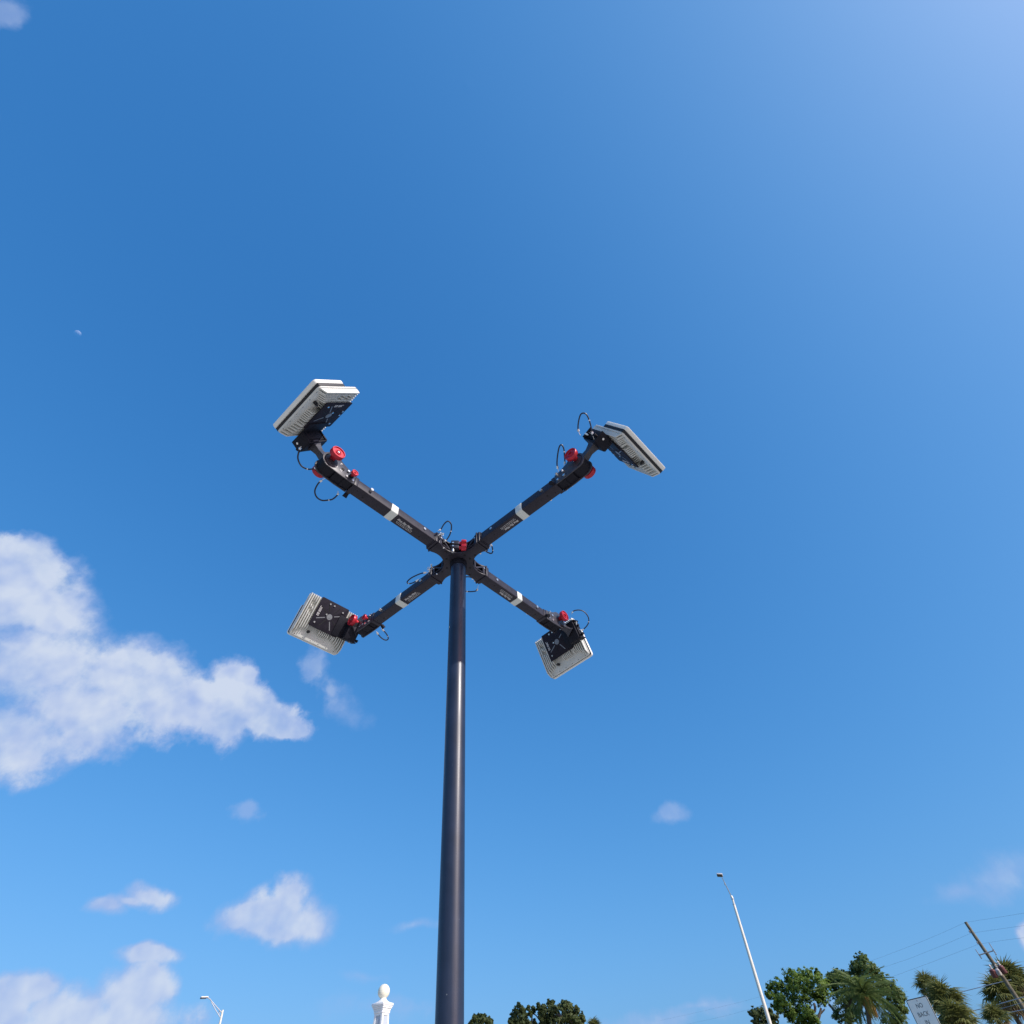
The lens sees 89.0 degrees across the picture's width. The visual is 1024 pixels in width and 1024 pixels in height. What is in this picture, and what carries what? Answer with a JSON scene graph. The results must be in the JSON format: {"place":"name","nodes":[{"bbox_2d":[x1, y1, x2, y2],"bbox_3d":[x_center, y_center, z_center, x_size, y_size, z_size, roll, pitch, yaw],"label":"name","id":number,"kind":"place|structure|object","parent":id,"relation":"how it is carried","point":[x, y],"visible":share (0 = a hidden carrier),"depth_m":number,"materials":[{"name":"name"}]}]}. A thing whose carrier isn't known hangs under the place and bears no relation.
{"place":"outdoors","nodes":[
{"label":"outdoors","id":0,"kind":"place"},
{"bbox_2d":[0,0,1023,1023],"label":"sky","id":1,"kind":"structure","parent":0,"point":[777,245],"materials":[{"name":"blue"}]},
{"bbox_2d":[587,1017,599,1023],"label":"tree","id":2,"kind":"object","parent":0,"point":[594,1020],"visible":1,"depth_m":25.63,"materials":[{"name":"green plant"}]},
{"bbox_2d":[825,951,909,1023],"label":"palm tree","id":3,"kind":"object","parent":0,"point":[859,967],"visible":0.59,"depth_m":36.03,"materials":[{"name":"green plant"}]},
{"label":"parking lot","id":4,"kind":"structure","parent":0,"visible":0},
{"bbox_2d":[372,984,393,1023],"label":"pillar","id":5,"kind":"structure","parent":4,"relation":"on","point":[382,1006],"depth_m":12.87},
{"bbox_2d":[428,532,487,1023],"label":"mast","id":6,"kind":"object","parent":4,"relation":"on","point":[458,563],"visible":0.96,"depth_m":2.73,"materials":[{"name":"metal"}]},
{"bbox_2d":[292,423,451,549],"bbox_3d":[-1.011,-0.145,3.821,0.324,0.413,1.286,-39,-58,24],"label":"floodlight arm","id":7,"kind":"object","parent":6,"relation":"attached to","point":[331,467],"visible":1,"depth_m":3.61,"materials":[{"name":"black metal"}]},
{"bbox_2d":[273,379,358,436],"bbox_3d":[-1.311,-0.692,3.522,0.480,0.390,0.118,-36,-93,24],"label":"floodlight","id":8,"kind":"object","parent":7,"relation":"attached to","point":[329,402],"visible":0.91,"depth_m":3.43,"materials":[{"name":"white metal"}]},
{"bbox_2d":[331,564,439,643],"bbox_3d":[-1.012,0.827,4.486,1.166,0.216,0.435,-37,-57,23],"label":"floodlight arm","id":9,"kind":"object","parent":6,"relation":"attached to","point":[351,628],"visible":0.98,"depth_m":4.50,"materials":[{"name":"black metal"}]},
{"bbox_2d":[287,592,356,654],"bbox_3d":[-1.657,0.986,4.592,0.480,0.390,0.118,36,-32,-27],"label":"floodlight","id":10,"kind":"object","parent":9,"relation":"attached to","point":[315,620],"visible":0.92,"depth_m":4.54,"materials":[{"name":"white metal"}]},
{"bbox_2d":[466,568,588,648],"bbox_3d":[0.116,0.843,4.565,1.288,0.261,0.354,29,-59,-25],"label":"floodlight arm","id":11,"kind":"object","parent":6,"relation":"attached to","point":[572,633],"visible":0.88,"depth_m":4.62,"materials":[{"name":"black metal"}]},
{"bbox_2d":[535,618,592,678],"bbox_3d":[0.475,1.285,4.914,0.480,0.390,0.118,-39,-37,21],"label":"floodlight","id":12,"kind":"object","parent":11,"relation":"attached to","point":[559,658],"visible":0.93,"depth_m":4.88,"materials":[{"name":"white metal"}]},
{"bbox_2d":[477,412,619,553],"bbox_3d":[0.176,-0.171,3.901,1.320,0.349,0.381,-37,-57,23],"label":"floodlight arm","id":13,"kind":"object","parent":6,"relation":"attached to","point":[575,469],"visible":0.99,"depth_m":3.73,"materials":[{"name":"black metal"}]},
{"bbox_2d":[593,421,664,476],"bbox_3d":[0.844,-0.460,3.820,0.480,0.390,0.118,39,-90,-27],"label":"floodlight","id":14,"kind":"object","parent":13,"relation":"attached to","point":[634,452],"visible":0.85,"depth_m":3.71,"materials":[{"name":"white metal"}]},
{"bbox_2d":[906,996,939,1023],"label":"traffic sign","id":15,"kind":"object","parent":4,"relation":"on","point":[921,1010],"visible":1,"depth_m":7.80,"materials":[{"name":"white metal"}]},
{"label":"ground","id":16,"kind":"structure","parent":0,"visible":0},
{"bbox_2d":[200,996,223,1023],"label":"street lamp","id":17,"kind":"object","parent":16,"relation":"on","point":[212,1002],"visible":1,"depth_m":30.33,"materials":[{"name":"metal"}]},
{"bbox_2d":[468,1012,493,1023],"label":"scrub tree","id":18,"kind":"object","parent":16,"relation":"on","point":[480,1018],"visible":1,"depth_m":27.06,"materials":[{"name":"green plant"}]},
{"bbox_2d":[507,999,585,1023],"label":"oak tree","id":19,"kind":"object","parent":16,"relation":"on","point":[570,1013],"visible":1,"depth_m":27.22,"materials":[{"name":"green plant"}]},
{"bbox_2d":[716,873,771,1023],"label":"light pole","id":20,"kind":"object","parent":16,"relation":"on","point":[767,1015],"visible":1,"depth_m":30.26,"materials":[{"name":"metal"}]},
{"bbox_2d":[747,1005,779,1023],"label":"young tree","id":21,"kind":"object","parent":16,"relation":"on","point":[757,1014],"visible":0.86,"depth_m":35.13,"materials":[{"name":"green plant"}]},
{"bbox_2d":[764,966,833,1023],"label":"broadleaf tree","id":22,"kind":"object","parent":16,"relation":"on","point":[781,1004],"visible":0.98,"depth_m":32.52,"materials":[{"name":"green plant"}]},
{"bbox_2d":[813,964,909,1023],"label":"feather palm","id":23,"kind":"object","parent":16,"relation":"on","point":[863,995],"visible":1,"depth_m":27.48,"materials":[{"name":"green plant"}]},
{"bbox_2d":[912,970,938,1010],"bbox_3d":[20.610,24.728,23.808,1.570,6.071,1.736,-6,-51,0],"label":"cabbage palm","id":24,"kind":"object","parent":16,"relation":"on","point":[921,978],"visible":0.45,"depth_m":25.65,"materials":[{"name":"green plant"}]},
{"bbox_2d":[921,975,981,1023],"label":"cabbage palm","id":25,"kind":"object","parent":16,"relation":"on","point":[936,987],"visible":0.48,"depth_m":22.48,"materials":[{"name":"green plant"}]},
{"bbox_2d":[934,995,983,1023],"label":"cabbage palm","id":26,"kind":"object","parent":16,"relation":"on","point":[952,1013],"visible":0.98,"depth_m":20.77,"materials":[{"name":"green plant"}]},
{"bbox_2d":[964,922,1023,1011],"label":"utility pole","id":27,"kind":"object","parent":16,"relation":"on","point":[1000,971],"visible":1,"depth_m":38.07,"materials":[{"name":"brown wood"}]},
{"bbox_2d":[664,913,1021,1019],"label":"power line","id":28,"kind":"object","parent":27,"relation":"attached to","point":[896,951],"visible":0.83,"depth_m":44.14,"materials":[{"name":"grey"}]},
{"bbox_2d":[690,926,1017,1023],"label":"power line","id":29,"kind":"object","parent":27,"relation":"attached to","point":[909,958],"visible":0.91,"depth_m":43.49,"materials":[{"name":"grey"}]},
{"bbox_2d":[963,979,1010,991],"bbox_3d":[34.066,35.901,39.069,0.273,0.287,6.374,30,-59,-26],"label":"power line","id":30,"kind":"object","parent":27,"relation":"attached to","point":[985,985],"visible":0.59,"depth_m":38.51,"materials":[{"name":"grey"}]},
{"bbox_2d":[972,997,1023,1010],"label":"power line","id":31,"kind":"object","parent":27,"relation":"attached to","point":[1002,1003],"visible":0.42,"depth_m":37.09,"materials":[{"name":"grey"}]},
{"bbox_2d":[978,1000,1015,1023],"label":"cabbage palm","id":32,"kind":"object","parent":16,"relation":"on","point":[990,1013],"visible":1,"depth_m":29.88,"materials":[{"name":"green plant"}]},
{"bbox_2d":[978,972,1023,1023],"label":"cabbage palm","id":33,"kind":"object","parent":16,"relation":"on","point":[999,991],"visible":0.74,"depth_m":38.77,"materials":[{"name":"green plant"}]},
{"bbox_2d":[985,955,1023,1000],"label":"cabbage palm","id":34,"kind":"object","parent":16,"relation":"on","point":[1014,973],"visible":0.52,"depth_m":39.98,"materials":[{"name":"green plant"}]}
]}

